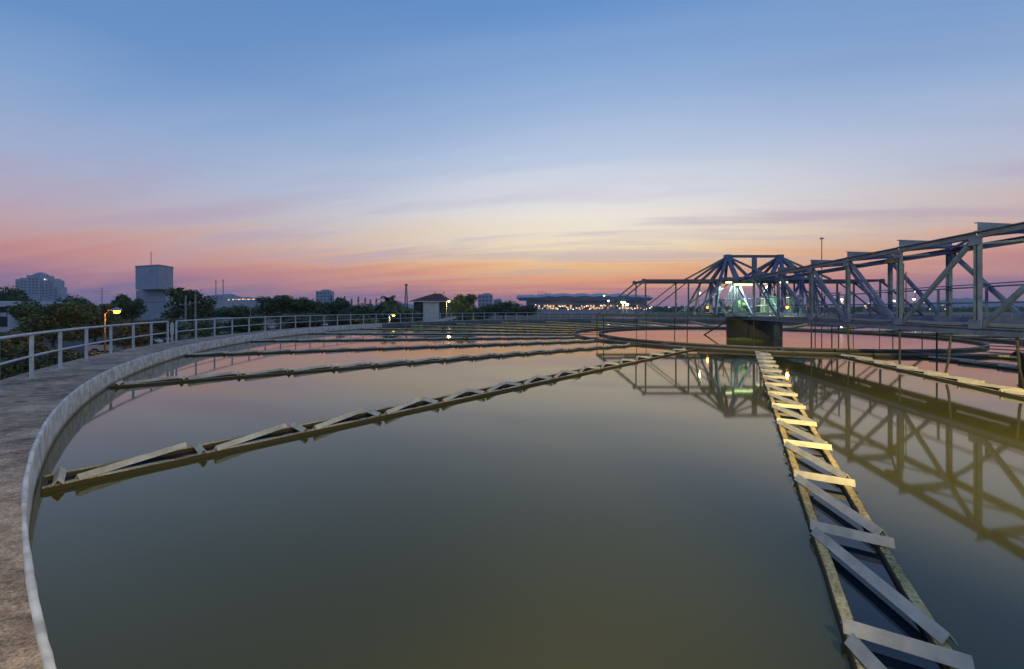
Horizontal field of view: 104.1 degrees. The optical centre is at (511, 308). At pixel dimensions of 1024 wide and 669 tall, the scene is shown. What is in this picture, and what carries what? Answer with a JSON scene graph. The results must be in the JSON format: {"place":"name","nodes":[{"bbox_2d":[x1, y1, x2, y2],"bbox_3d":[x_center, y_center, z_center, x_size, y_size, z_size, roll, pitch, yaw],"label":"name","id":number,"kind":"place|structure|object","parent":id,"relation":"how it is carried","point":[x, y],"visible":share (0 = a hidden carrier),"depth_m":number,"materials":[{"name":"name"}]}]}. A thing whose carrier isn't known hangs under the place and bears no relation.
{"place":"outdoors","nodes":[
{"label":"outdoors","id":0,"kind":"place"},
{"bbox_2d":[0,301,68,338],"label":"white building","id":1,"kind":"structure","parent":0,"point":[7,323],"depth_m":62.42,"materials":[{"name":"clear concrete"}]},
{"bbox_2d":[0,317,7,326],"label":"window","id":2,"kind":"structure","parent":1,"relation":"in","point":[3,320],"depth_m":62.43,"materials":[{"name":"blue glass"}]},
{"bbox_2d":[15,272,69,301],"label":"hotel block","id":3,"kind":"structure","parent":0,"point":[42,287],"depth_m":450.75,"materials":[{"name":"beige concrete"}]},
{"bbox_2d":[2,339,186,358],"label":"car park","id":4,"kind":"structure","parent":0,"point":[65,344],"depth_m":55.75,"materials":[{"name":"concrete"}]},
{"bbox_2d":[88,342,128,352],"bbox_3d":[-44.712,4.233,45.000,4.400,1.444,1.830,0,0,-20],"label":"parked car","id":5,"kind":"object","parent":4,"relation":"on","point":[97,347],"visible":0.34,"depth_m":43.97,"materials":[{"name":"silver metal"}]},
{"bbox_2d":[138,339,163,346],"bbox_3d":[-42.327,4.233,46.500,4.400,1.444,1.830,0,0,-14],"label":"parked car","id":6,"kind":"object","parent":4,"relation":"on","point":[159,340],"visible":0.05,"depth_m":46.08,"materials":[{"name":"silver metal"}]},
{"bbox_2d":[174,294,251,308],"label":"hills","id":7,"kind":"structure","parent":0,"point":[233,296],"depth_m":2081.01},
{"bbox_2d":[207,294,229,309],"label":"apartment block","id":8,"kind":"structure","parent":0,"point":[222,299],"depth_m":900.00,"materials":[{"name":"grey concrete"}]},
{"bbox_2d":[232,298,259,308],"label":"apartment block","id":9,"kind":"structure","parent":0,"point":[236,302],"depth_m":800.00,"materials":[{"name":"grey"}]},
{"bbox_2d":[316,290,333,303],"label":"apartment block","id":10,"kind":"structure","parent":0,"point":[323,296],"depth_m":400.00,"materials":[{"name":"white concrete"}]},
{"bbox_2d":[370,302,413,309],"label":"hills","id":11,"kind":"structure","parent":0,"point":[410,306],"depth_m":2792.05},
{"bbox_2d":[409,292,451,321],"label":"white house","id":12,"kind":"structure","parent":0,"point":[431,303],"depth_m":96.56,"materials":[{"name":"white paint"}]},
{"bbox_2d":[478,293,492,311],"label":"apartment block","id":13,"kind":"structure","parent":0,"point":[484,299],"depth_m":350.00,"materials":[{"name":"white concrete"}]},
{"bbox_2d":[0,0,1023,308],"label":"sky","id":14,"kind":"structure","parent":0,"point":[352,149],"materials":[{"name":"blue"}]},
{"bbox_2d":[1,309,1023,357],"bbox_3d":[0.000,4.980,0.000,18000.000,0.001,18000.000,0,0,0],"label":"ground","id":15,"kind":"structure","parent":0,"point":[269,320],"depth_m":136.87,"materials":[{"name":"soil"}]},
{"bbox_2d":[0,285,38,300],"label":"tree","id":16,"kind":"object","parent":15,"relation":"on","point":[11,294],"visible":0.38,"depth_m":79.47,"materials":[{"name":"green plant"}]},
{"bbox_2d":[0,341,47,379],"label":"tree","id":17,"kind":"object","parent":15,"relation":"on","point":[12,369],"visible":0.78,"depth_m":25.98,"materials":[{"name":"green plant"}]},
{"bbox_2d":[0,330,49,358],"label":"tree","id":18,"kind":"object","parent":15,"relation":"on","point":[5,345],"visible":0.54,"depth_m":33.52,"materials":[{"name":"green plant"}]},
{"bbox_2d":[6,299,47,330],"bbox_3d":[-72.110,1.832,59.839,4.196,6.799,5.589,0,0,-1],"label":"tree","id":19,"kind":"object","parent":15,"relation":"on","point":[38,304],"visible":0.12,"depth_m":59.64,"materials":[{"name":"green plant"}]},
{"bbox_2d":[4,301,99,354],"bbox_3d":[-45.647,2.181,39.935,6.129,6.068,6.381,0,0,27],"label":"tree","id":20,"kind":"object","parent":15,"relation":"on","point":[55,316],"visible":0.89,"depth_m":39.00,"materials":[{"name":"green plant"}]},
{"bbox_2d":[27,346,84,366],"bbox_3d":[-34.931,3.992,30.390,3.662,2.425,3.706,0,0,2],"label":"tree","id":21,"kind":"object","parent":15,"relation":"on","point":[52,359],"visible":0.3,"depth_m":30.15,"materials":[{"name":"green plant"}]},
{"bbox_2d":[55,294,97,307],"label":"tree","id":22,"kind":"object","parent":15,"relation":"on","point":[78,299],"visible":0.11,"depth_m":75.16,"materials":[{"name":"green plant"}]},
{"bbox_2d":[81,351,103,357],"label":"tree","id":23,"kind":"object","parent":15,"relation":"on","point":[94,353],"visible":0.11,"depth_m":35.71,"materials":[{"name":"green plant"}]},
{"bbox_2d":[69,301,122,344],"bbox_3d":[-50.477,2.144,47.844,6.662,6.187,4.752,0,0,10],"label":"tree","id":24,"kind":"object","parent":15,"relation":"on","point":[94,333],"visible":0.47,"depth_m":47.44,"materials":[{"name":"green plant"}]},
{"bbox_2d":[104,307,121,352],"bbox_3d":[-35.014,2.419,35.000,1.453,5.122,0.676,0,0,0],"label":"street lamp","id":25,"kind":"object","parent":15,"relation":"on","point":[116,310],"visible":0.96,"depth_m":34.95,"materials":[{"name":"yellow metal"}]},
{"bbox_2d":[107,293,148,322],"bbox_3d":[-61.818,1.327,63.980,4.964,7.812,5.262,0,0,24],"label":"tree","id":26,"kind":"object","parent":15,"relation":"on","point":[130,308],"visible":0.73,"depth_m":63.81,"materials":[{"name":"green plant"}]},
{"bbox_2d":[107,318,159,347],"bbox_3d":[-41.767,3.071,44.050,5.910,4.164,4.216,0,0,37],"label":"tree","id":27,"kind":"object","parent":15,"relation":"on","point":[124,331],"visible":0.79,"depth_m":43.06,"materials":[{"name":"green plant"}]},
{"bbox_2d":[135,264,173,320],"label":"water tower","id":28,"kind":"structure","parent":15,"relation":"on","point":[153,283],"depth_m":92.90,"materials":[{"name":"concrete"}]},
{"bbox_2d":[147,317,189,338],"bbox_3d":[-45.305,3.099,51.605,4.152,4.104,5.820,0,0,26],"label":"tree","id":29,"kind":"object","parent":15,"relation":"on","point":[162,328],"visible":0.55,"depth_m":51.38,"materials":[{"name":"green plant"}]},
{"bbox_2d":[166,299,172,334],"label":"utility pole","id":30,"kind":"object","parent":15,"relation":"on","point":[169,307],"visible":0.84,"depth_m":69.91,"materials":[{"name":"concrete"}]},
{"bbox_2d":[180,295,189,338],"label":"utility pole","id":31,"kind":"object","parent":15,"relation":"on","point":[185,336],"visible":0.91,"depth_m":65.91,"materials":[{"name":"concrete"}]},
{"bbox_2d":[160,286,217,336],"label":"tree","id":32,"kind":"object","parent":15,"relation":"on","point":[204,306],"visible":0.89,"depth_m":70.27,"materials":[{"name":"green plant"}]},
{"bbox_2d":[190,294,199,337],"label":"utility pole","id":33,"kind":"object","parent":15,"relation":"on","point":[195,309],"visible":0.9,"depth_m":67.91,"materials":[{"name":"concrete"}]},
{"bbox_2d":[180,320,225,336],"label":"tree","id":34,"kind":"object","parent":15,"relation":"on","point":[201,324],"visible":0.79,"depth_m":54.24,"materials":[{"name":"green plant"}]},
{"bbox_2d":[200,332,230,337],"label":"tree","id":35,"kind":"object","parent":15,"relation":"on","point":[222,333],"visible":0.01,"depth_m":50.74,"materials":[{"name":"green plant"}]},
{"bbox_2d":[205,317,234,333],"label":"pale hut","id":36,"kind":"object","parent":15,"relation":"on","point":[219,320],"visible":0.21,"depth_m":78.70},
{"bbox_2d":[203,304,262,317],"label":"tree","id":37,"kind":"object","parent":15,"relation":"on","point":[237,311],"visible":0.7,"depth_m":93.19,"materials":[{"name":"green plant"}]},
{"bbox_2d":[220,316,270,333],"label":"tree","id":38,"kind":"object","parent":15,"relation":"on","point":[239,322],"visible":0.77,"depth_m":60.98,"materials":[{"name":"green plant"}]},
{"bbox_2d":[98,305,413,315],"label":"woodland","id":39,"kind":"object","parent":15,"relation":"on","point":[257,309],"visible":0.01,"depth_m":257.29,"materials":[{"name":"green plant"}]},
{"bbox_2d":[252,294,308,321],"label":"tree","id":40,"kind":"object","parent":15,"relation":"on","point":[277,305],"visible":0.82,"depth_m":85.51,"materials":[{"name":"green plant"}]},
{"bbox_2d":[273,312,326,329],"bbox_3d":[-34.490,2.826,65.753,8.431,4.700,11.820,0,0,-42],"label":"tree","id":41,"kind":"object","parent":15,"relation":"on","point":[301,320],"visible":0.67,"depth_m":63.57,"materials":[{"name":"green plant"}]},
{"bbox_2d":[287,297,337,319],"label":"tree","id":42,"kind":"object","parent":15,"relation":"on","point":[312,306],"visible":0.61,"depth_m":90.08,"materials":[{"name":"green plant"}]},
{"bbox_2d":[322,297,351,316],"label":"tree","id":43,"kind":"object","parent":15,"relation":"on","point":[340,303],"visible":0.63,"depth_m":94.12,"materials":[{"name":"green plant"}]},
{"bbox_2d":[317,315,378,325],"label":"tree","id":44,"kind":"object","parent":15,"relation":"on","point":[344,320],"visible":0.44,"depth_m":64.32,"materials":[{"name":"green plant"}]},
{"bbox_2d":[336,303,382,322],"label":"tree","id":45,"kind":"object","parent":15,"relation":"on","point":[361,309],"visible":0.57,"depth_m":87.72,"materials":[{"name":"green plant"}]},
{"bbox_2d":[371,295,406,318],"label":"palm tree","id":46,"kind":"object","parent":15,"relation":"on","point":[390,302],"visible":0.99,"depth_m":78.94,"materials":[{"name":"green plant"}]},
{"bbox_2d":[371,306,421,322],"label":"tree","id":47,"kind":"object","parent":15,"relation":"on","point":[396,316],"visible":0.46,"depth_m":83.12,"materials":[{"name":"green plant"}]},
{"bbox_2d":[21,319,790,668],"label":"tank wall","id":48,"kind":"structure","parent":15,"relation":"on","point":[67,409],"depth_m":8.68,"materials":[{"name":"white paint"}]},
{"bbox_2d":[0,319,516,668],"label":"walkway","id":49,"kind":"structure","parent":48,"relation":"on","point":[19,401],"depth_m":4.99,"materials":[{"name":"concrete"}]},
{"bbox_2d":[0,321,169,391],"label":"railing","id":50,"kind":"object","parent":49,"relation":"on","point":[32,354],"visible":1,"depth_m":11.84,"materials":[{"name":"metal"}]},
{"bbox_2d":[170,322,173,342],"bbox_3d":[-17.113,1.200,20.105,0.080,1.040,0.321,0,0,-9],"label":"chain post","id":51,"kind":"object","parent":49,"relation":"on","point":[171,328],"visible":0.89,"depth_m":20.08,"materials":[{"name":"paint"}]},
{"bbox_2d":[174,313,424,342],"bbox_3d":[-16.625,1.153,37.890,4.219,1.134,34.712,0,0,9],"label":"railing","id":52,"kind":"object","parent":49,"relation":"on","point":[249,325],"visible":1,"depth_m":30.82,"materials":[{"name":"metal"}]},
{"bbox_2d":[429,312,615,320],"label":"railing","id":53,"kind":"object","parent":49,"relation":"on","point":[473,316],"visible":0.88,"depth_m":67.69,"materials":[{"name":"metal"}]},
{"bbox_2d":[621,312,864,318],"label":"railing","id":54,"kind":"object","parent":49,"relation":"on","point":[685,312],"visible":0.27,"depth_m":70.39,"materials":[{"name":"metal"}]},
{"bbox_2d":[733,222,1023,388],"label":"clarifier bridge","id":55,"kind":"structure","parent":49,"relation":"on","point":[991,324],"depth_m":15.29,"materials":[{"name":"blue paint"}]},
{"bbox_2d":[733,281,752,284],"bbox_3d":[17.552,-1.968,30.200,1.500,0.352,0.220,0,0,0],"label":"tube light","id":56,"kind":"object","parent":55,"relation":"attached to","point":[744,283],"visible":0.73,"depth_m":30.15,"materials":[{"name":"white"}]},
{"bbox_2d":[683,254,831,317],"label":"tower","id":57,"kind":"structure","parent":55,"relation":"on","point":[726,261],"depth_m":31.45,"materials":[{"name":"metal"}]},
{"bbox_2d":[596,279,750,336],"bbox_3d":[13.010,0.065,32.590,11.900,4.830,3.181,0,0,0],"label":"truss arm","id":58,"kind":"object","parent":57,"relation":"attached to","point":[675,282],"visible":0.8,"depth_m":31.13},
{"bbox_2d":[727,300,745,312],"bbox_3d":[17.805,-0.185,31.340,1.390,0.950,0.840,0,0,0],"label":"drive motor","id":59,"kind":"object","parent":57,"relation":"on","point":[740,309],"visible":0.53,"depth_m":31.05,"materials":[{"name":"blue paint"}]},
{"bbox_2d":[761,296,776,311],"bbox_3d":[20.460,-0.390,31.715,1.150,1.300,0.500,0,0,0],"label":"control cabinet","id":60,"kind":"object","parent":57,"relation":"on","point":[764,303],"visible":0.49,"depth_m":31.52,"materials":[{"name":"metal"}]},
{"bbox_2d":[786,296,795,311],"bbox_3d":[22.160,-0.390,31.715,0.500,1.300,0.500,0,0,0],"label":"control cabinet","id":61,"kind":"object","parent":57,"relation":"on","point":[787,300],"visible":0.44,"depth_m":31.52,"materials":[{"name":"metal"}]},
{"bbox_2d":[752,279,923,336],"bbox_3d":[26.110,0.065,32.590,11.900,4.830,3.181,0,0,0],"label":"truss arm","id":62,"kind":"object","parent":57,"relation":"attached to","point":[841,282],"visible":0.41,"depth_m":31.13},
{"bbox_2d":[884,252,898,263],"bbox_3d":[14.218,-1.929,14.930,0.448,0.437,0.380,0,0,35],"label":"bell lamp","id":63,"kind":"object","parent":55,"relation":"hanging from","point":[891,260],"visible":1,"depth_m":14.89,"materials":[{"name":"metal"}]},
{"bbox_2d":[873,313,1014,317],"bbox_3d":[55.554,1.153,39.490,4.042,1.134,33.991,0,0,-11],"label":"railing","id":64,"kind":"object","parent":49,"relation":"on","point":[960,314],"visible":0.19,"depth_m":46.44,"materials":[{"name":"metal"}]},
{"bbox_2d":[404,283,407,307],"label":"radio mast","id":65,"kind":"object","parent":15,"relation":"on","point":[405,301],"visible":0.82,"depth_m":299.44,"materials":[{"name":"metal"}]},
{"bbox_2d":[402,316,422,321],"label":"tree","id":66,"kind":"object","parent":15,"relation":"on","point":[409,320],"visible":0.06,"depth_m":75.72,"materials":[{"name":"green plant"}]},
{"bbox_2d":[433,316,455,320],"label":"concrete ramp","id":67,"kind":"structure","parent":15,"relation":"on","point":[449,318],"depth_m":70.87,"materials":[{"name":"concrete"}]},
{"bbox_2d":[447,293,479,319],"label":"tree","id":68,"kind":"object","parent":15,"relation":"on","point":[466,301],"visible":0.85,"depth_m":86.98,"materials":[{"name":"green plant"}]},
{"bbox_2d":[457,303,473,319],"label":"tree","id":69,"kind":"object","parent":15,"relation":"on","point":[462,310],"visible":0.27,"depth_m":69.39,"materials":[{"name":"green plant"}]},
{"bbox_2d":[473,305,493,319],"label":"tree","id":70,"kind":"object","parent":15,"relation":"on","point":[482,309],"visible":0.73,"depth_m":119.31,"materials":[{"name":"green plant"}]},
{"bbox_2d":[483,300,525,318],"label":"tree","id":71,"kind":"object","parent":15,"relation":"on","point":[500,308],"visible":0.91,"depth_m":147.13,"materials":[{"name":"green plant"}]},
{"bbox_2d":[519,304,540,315],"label":"tree","id":72,"kind":"object","parent":15,"relation":"on","point":[529,308],"visible":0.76,"depth_m":168.26,"materials":[{"name":"green plant"}]},
{"bbox_2d":[517,291,652,313],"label":"terminal building","id":73,"kind":"structure","parent":15,"relation":"on","point":[574,301],"depth_m":409.00,"materials":[{"name":"beige"}]},
{"bbox_2d":[647,308,827,313],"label":"woodland","id":74,"kind":"object","parent":15,"relation":"on","point":[662,310],"visible":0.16,"depth_m":418.18,"materials":[{"name":"green plant"}]},
{"bbox_2d":[820,237,823,313],"bbox_3d":[46.538,-2.893,60.000,0.572,15.745,0.572,0,0,0],"label":"street lamp","id":75,"kind":"object","parent":15,"relation":"on","point":[821,238],"visible":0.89,"depth_m":59.99,"materials":[{"name":"metal"}]},
{"bbox_2d":[647,305,1023,311],"bbox_3d":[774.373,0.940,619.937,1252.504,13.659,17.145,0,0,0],"label":"woodland","id":76,"kind":"object","parent":15,"relation":"on","point":[956,309],"visible":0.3,"depth_m":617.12,"materials":[{"name":"green plant"}]},
{"bbox_2d":[29,321,1023,668],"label":"water","id":77,"kind":"structure","parent":0,"point":[645,515],"depth_m":4.32,"materials":[{"name":"grey liquid"}]},
{"bbox_2d":[40,347,696,492],"bbox_3d":[1.999,2.284,13.306,0.620,0.492,22.895,0,0,43],"label":"weir trough","id":78,"kind":"object","parent":77,"relation":"in","point":[61,477],"visible":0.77,"depth_m":6.77,"materials":[{"name":"grey concrete"}]},
{"bbox_2d":[110,343,641,387],"bbox_3d":[-1.796,2.284,17.691,22.895,0.492,0.620,0,0,-34],"label":"weir trough","id":79,"kind":"object","parent":77,"relation":"in","point":[174,379],"visible":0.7,"depth_m":14.35,"materials":[{"name":"concrete"}]},
{"bbox_2d":[184,339,604,355],"bbox_3d":[-4.521,2.284,22.811,22.895,0.492,0.620,0,0,-22],"label":"weir trough","id":80,"kind":"object","parent":77,"relation":"in","point":[349,349],"visible":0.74,"depth_m":21.49,"materials":[{"name":"concrete"}]},
{"bbox_2d":[250,336,582,341],"bbox_3d":[-6.037,2.284,28.408,22.895,0.492,0.620,0,0,-9],"label":"weir trough","id":81,"kind":"object","parent":77,"relation":"in","point":[375,339],"visible":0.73,"depth_m":28.05,"materials":[{"name":"concrete"}]},
{"bbox_2d":[309,332,573,334],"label":"weir trough","id":82,"kind":"object","parent":77,"relation":"in","point":[441,333],"visible":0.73,"depth_m":34.00,"materials":[{"name":"concrete"}]},
{"bbox_2d":[362,328,572,332],"bbox_3d":[-5.208,2.284,39.904,22.895,0.492,0.620,0,0,17],"label":"weir trough","id":83,"kind":"object","parent":77,"relation":"in","point":[469,330],"visible":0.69,"depth_m":39.62,"materials":[{"name":"concrete"}]},
{"bbox_2d":[410,325,580,330],"bbox_3d":[-2.904,2.284,45.226,22.895,0.492,0.620,0,0,30],"label":"weir trough","id":84,"kind":"object","parent":77,"relation":"in","point":[499,328],"visible":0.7,"depth_m":44.19,"materials":[{"name":"concrete"}]},
{"bbox_2d":[456,323,592,328],"bbox_3d":[0.526,2.284,49.901,22.895,0.492,0.620,0,0,43],"label":"weir trough","id":85,"kind":"object","parent":77,"relation":"in","point":[525,326],"visible":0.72,"depth_m":48.70,"materials":[{"name":"concrete"}]},
{"bbox_2d":[501,322,609,327],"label":"weir trough","id":86,"kind":"object","parent":77,"relation":"in","point":[556,325],"visible":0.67,"depth_m":51.94,"materials":[{"name":"concrete"}]},
{"bbox_2d":[545,321,633,326],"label":"weir trough","id":87,"kind":"object","parent":77,"relation":"in","point":[590,324],"visible":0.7,"depth_m":54.07,"materials":[{"name":"concrete"}]},
{"bbox_2d":[591,321,649,325],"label":"weir trough","id":88,"kind":"object","parent":77,"relation":"in","point":[620,323],"visible":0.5,"depth_m":56.68,"materials":[{"name":"concrete"}]},
{"bbox_2d":[638,321,680,325],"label":"weir trough","id":89,"kind":"object","parent":77,"relation":"in","point":[659,323],"visible":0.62,"depth_m":56.66,"materials":[{"name":"concrete"}]},
{"bbox_2d":[689,321,716,326],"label":"weir trough","id":90,"kind":"object","parent":77,"relation":"in","point":[702,323],"visible":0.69,"depth_m":55.56,"materials":[{"name":"concrete"}]},
{"bbox_2d":[725,317,782,337],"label":"pier","id":91,"kind":"structure","parent":77,"relation":"in","point":[737,327],"depth_m":30.75,"materials":[{"name":"concrete"}]},
{"bbox_2d":[784,323,809,327],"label":"weir trough","id":92,"kind":"object","parent":77,"relation":"in","point":[799,325],"visible":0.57,"depth_m":49.40,"materials":[{"name":"concrete"}]},
{"bbox_2d":[573,326,1023,357],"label":"ring channel","id":93,"kind":"object","parent":77,"relation":"in","point":[799,351],"visible":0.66,"depth_m":22.28,"materials":[{"name":"concrete"}]},
{"bbox_2d":[830,327,863,329],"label":"weir trough","id":94,"kind":"object","parent":77,"relation":"in","point":[846,328],"visible":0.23,"depth_m":44.30,"materials":[{"name":"concrete"}]},
{"bbox_2d":[755,351,974,668],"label":"weir trough","id":95,"kind":"object","parent":77,"relation":"in","point":[886,620],"visible":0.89,"depth_m":3.32,"materials":[{"name":"grey concrete"}]},
{"bbox_2d":[760,367,893,556],"bbox_3d":[6.552,2.151,9.685,0.739,0.116,14.178,0,0,30],"label":"algae growth","id":96,"kind":"object","parent":95,"relation":"on","point":[800,467],"visible":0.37,"depth_m":5.46,"materials":[{"name":"green plant"}]},
{"bbox_2d":[862,329,908,331],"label":"weir trough","id":97,"kind":"object","parent":77,"relation":"in","point":[887,330],"visible":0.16,"depth_m":39.03,"materials":[{"name":"concrete"}]},
{"bbox_2d":[904,332,952,333],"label":"weir trough","id":98,"kind":"object","parent":77,"relation":"in","point":[930,333],"visible":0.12,"depth_m":34.80,"materials":[{"name":"concrete"}]},
{"bbox_2d":[836,354,1023,398],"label":"weir trough","id":99,"kind":"object","parent":77,"relation":"in","point":[998,389],"visible":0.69,"depth_m":12.27,"materials":[{"name":"beige concrete"}]},
{"bbox_2d":[918,356,1017,369],"bbox_3d":[17.697,2.284,6.510,0.620,0.492,22.895,0,0,4],"label":"weir trough","id":100,"kind":"object","parent":77,"relation":"in","point":[990,364],"visible":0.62,"depth_m":15.65,"materials":[{"name":"concrete"}]},
{"bbox_2d":[955,335,997,336],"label":"weir trough","id":101,"kind":"object","parent":77,"relation":"in","point":[976,336],"visible":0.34,"depth_m":30.91,"materials":[{"name":"concrete"}]},
{"bbox_2d":[988,355,1016,359],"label":"weir trough","id":102,"kind":"object","parent":77,"relation":"in","point":[1007,357],"visible":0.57,"depth_m":17.51,"materials":[{"name":"concrete"}]},
{"bbox_2d":[994,338,1023,340],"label":"weir trough","id":103,"kind":"object","parent":77,"relation":"in","point":[1010,339],"visible":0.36,"depth_m":27.80,"materials":[{"name":"concrete"}]},
{"bbox_2d":[1011,351,1023,375],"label":"stand pipe","id":104,"kind":"object","parent":77,"relation":"in","point":[1021,357],"visible":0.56,"depth_m":12.95,"materials":[{"name":"metal"}]},
{"bbox_2d":[472,314,1017,319],"bbox_3d":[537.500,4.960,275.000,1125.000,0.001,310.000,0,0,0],"label":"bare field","id":105,"kind":"structure","parent":0,"point":[544,316],"depth_m":232.19,"materials":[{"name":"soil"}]},
{"bbox_2d":[822,311,1023,312],"bbox_3d":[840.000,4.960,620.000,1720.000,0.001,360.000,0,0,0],"label":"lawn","id":106,"kind":"structure","parent":0,"point":[932,312],"depth_m":560.94,"materials":[{"name":"green plant"}]},
{"bbox_2d":[893,298,1023,308],"bbox_3d":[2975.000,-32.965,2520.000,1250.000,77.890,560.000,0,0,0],"label":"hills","id":107,"kind":"structure","parent":0,"point":[971,305],"depth_m":2396.87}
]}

